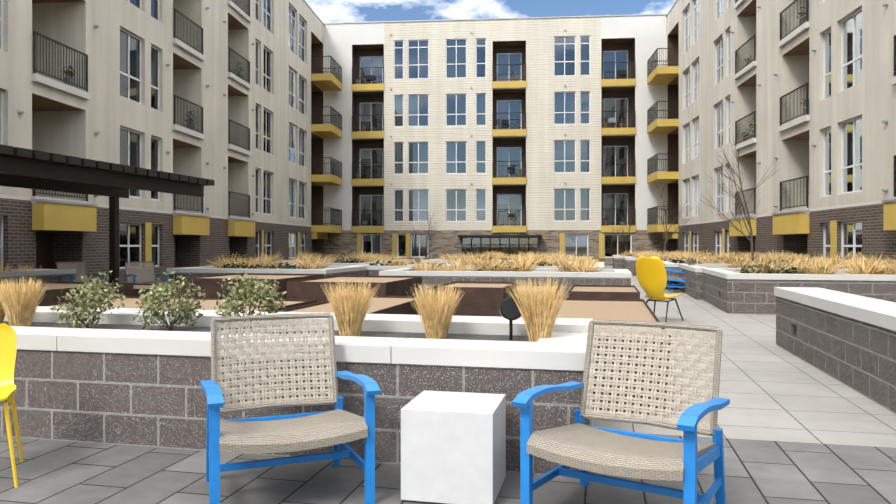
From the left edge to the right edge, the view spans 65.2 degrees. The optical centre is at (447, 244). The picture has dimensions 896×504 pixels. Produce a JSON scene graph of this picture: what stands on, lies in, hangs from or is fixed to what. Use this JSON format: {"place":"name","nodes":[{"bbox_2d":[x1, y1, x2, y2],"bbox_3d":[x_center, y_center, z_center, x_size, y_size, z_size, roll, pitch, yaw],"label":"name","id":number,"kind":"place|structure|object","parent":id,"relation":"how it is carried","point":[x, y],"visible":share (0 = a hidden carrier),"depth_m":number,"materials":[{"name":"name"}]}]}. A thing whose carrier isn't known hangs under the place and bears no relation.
{"place":"outdoors","nodes":[
{"label":"outdoors","id":0,"kind":"place"},
{"bbox_2d":[305,0,675,22],"label":"sky","id":1,"kind":"structure","parent":0,"point":[329,11],"materials":[{"name":"blue"}]},
{"label":"ground","id":2,"kind":"structure","parent":0,"visible":0},
{"bbox_2d":[0,144,214,282],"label":"pergola","id":3,"kind":"object","parent":2,"relation":"on","point":[34,169],"visible":0.94,"depth_m":14.47,"materials":[{"name":"brown metal"}]},
{"bbox_2d":[0,0,341,282],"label":"building","id":4,"kind":"structure","parent":2,"relation":"on","point":[227,96],"depth_m":24.99,"materials":[{"name":"paint"}]},
{"bbox_2d":[0,273,671,414],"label":"corten beds","id":5,"kind":"object","parent":2,"relation":"on","point":[305,293],"visible":0.33,"depth_m":9.95,"materials":[{"name":"metal"}]},
{"bbox_2d":[409,208,436,259],"bbox_3d":[-1.294,-0.357,37.615,1.497,3.325,1.267,0,0,32],"label":"bare tree","id":6,"kind":"object","parent":2,"relation":"on","point":[427,238],"visible":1,"depth_m":37.63,"materials":[{"name":"brown plant"}]},
{"bbox_2d":[0,255,895,475],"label":"planter walls","id":7,"kind":"structure","parent":2,"relation":"on","point":[119,376],"depth_m":4.65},
{"bbox_2d":[50,269,286,330],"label":"shrubs","id":8,"kind":"object","parent":7,"relation":"on","point":[259,293],"visible":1,"depth_m":5.14,"materials":[{"name":"green plant"}]},
{"bbox_2d":[0,274,571,341],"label":"grasses","id":9,"kind":"object","parent":7,"relation":"on","point":[538,310],"visible":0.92,"depth_m":4.75,"materials":[{"name":"beige plant"}]},
{"bbox_2d":[0,248,895,274],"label":"grasses","id":10,"kind":"object","parent":7,"relation":"on","point":[860,265],"visible":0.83,"depth_m":18.50,"materials":[{"name":"beige plant"}]},
{"bbox_2d":[499,297,522,339],"bbox_3d":[0.420,0.487,4.672,0.160,0.293,0.144,0,0,-2],"label":"landscape speaker","id":11,"kind":"object","parent":7,"relation":"on","point":[508,310],"visible":0.79,"depth_m":4.61},
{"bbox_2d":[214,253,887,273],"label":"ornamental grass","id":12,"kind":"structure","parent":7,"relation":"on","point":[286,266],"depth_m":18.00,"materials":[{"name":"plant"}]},
{"bbox_2d":[613,211,633,253],"bbox_3d":[9.879,-0.422,39.634,1.344,3.448,1.669,0,0,13],"label":"bare tree","id":13,"kind":"object","parent":7,"relation":"on","point":[630,221],"visible":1,"depth_m":39.57,"materials":[{"name":"brown plant"}]},
{"bbox_2d":[654,183,693,253],"bbox_3d":[12.055,-1.369,37.594,2.062,4.145,1.934,0,0,13],"label":"bare tree","id":14,"kind":"object","parent":7,"relation":"on","point":[666,231],"visible":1,"depth_m":37.52,"materials":[{"name":"brown plant"}]},
{"bbox_2d":[700,139,774,262],"bbox_3d":[8.180,-1.291,19.856,1.870,3.990,1.991,0,0,13],"label":"bare tree","id":15,"kind":"object","parent":7,"relation":"on","point":[748,221],"visible":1,"depth_m":19.77,"materials":[{"name":"brown plant"}]},
{"bbox_2d":[689,282,795,333],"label":"step lights","id":16,"kind":"object","parent":7,"relation":"on","point":[793,328],"visible":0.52,"depth_m":8.29,"materials":[{"name":"black metal"}]},
{"bbox_2d":[0,434,895,503],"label":"patio pavers","id":17,"kind":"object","parent":2,"relation":"on","point":[756,472],"depth_m":3.88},
{"bbox_2d":[0,323,22,487],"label":"yellow chair","id":18,"kind":"object","parent":17,"relation":"on","point":[8,344],"visible":1,"depth_m":4.12,"materials":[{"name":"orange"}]},
{"bbox_2d":[201,313,380,503],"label":"woven chair","id":19,"kind":"object","parent":17,"relation":"on","point":[338,427],"visible":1,"depth_m":3.88,"materials":[{"name":"wicker"}]},
{"bbox_2d":[401,390,505,503],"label":"cube table","id":20,"kind":"object","parent":17,"relation":"on","point":[453,447],"visible":1,"depth_m":3.50,"materials":[{"name":"white concrete"}]},
{"bbox_2d":[512,319,729,503],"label":"woven chair","id":21,"kind":"object","parent":17,"relation":"on","point":[581,446],"visible":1,"depth_m":3.45,"materials":[{"name":"wicker"}]},
{"bbox_2d":[324,14,666,265],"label":"building","id":22,"kind":"structure","parent":2,"relation":"on","point":[509,136],"depth_m":45.13,"materials":[{"name":"paint"}]},
{"bbox_2d":[593,266,895,447],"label":"walkway pavers","id":23,"kind":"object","parent":2,"relation":"on","point":[770,389],"visible":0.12,"depth_m":6.12,"materials":[{"name":"grey concrete"}]},
{"bbox_2d":[56,262,105,281],"bbox_3d":[-8.738,0.855,16.595,0.870,0.897,0.808,0,0,33],"label":"armchair","id":24,"kind":"object","parent":23,"relation":"on","point":[67,264],"visible":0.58,"depth_m":16.87,"materials":[{"name":"wicker"}]},
{"bbox_2d":[124,261,168,283],"bbox_3d":[-7.301,0.855,16.873,0.808,0.897,0.870,0,0,-42],"label":"armchair","id":25,"kind":"object","parent":23,"relation":"on","point":[134,276],"visible":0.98,"depth_m":17.11,"materials":[{"name":"wicker"}]},
{"bbox_2d":[636,256,682,321],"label":"chair","id":26,"kind":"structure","parent":23,"relation":"on","point":[651,273],"depth_m":11.71,"materials":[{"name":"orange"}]},
{"bbox_2d":[666,259,688,284],"bbox_3d":[6.613,0.855,20.511,0.870,0.897,0.808,0,0,18],"label":"woven chair","id":27,"kind":"object","parent":23,"relation":"on","point":[686,261],"visible":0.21,"depth_m":20.16,"materials":[{"name":"wicker"}]},
{"bbox_2d":[666,260,695,290],"bbox_3d":[6.384,0.855,19.342,0.870,0.897,0.808,0,0,33],"label":"woven chair","id":28,"kind":"object","parent":23,"relation":"on","point":[674,278],"visible":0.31,"depth_m":19.09,"materials":[{"name":"wicker"}]},
{"bbox_2d":[647,0,895,265],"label":"building","id":29,"kind":"structure","parent":2,"relation":"on","point":[801,94],"depth_m":25.54,"materials":[{"name":"paint"}]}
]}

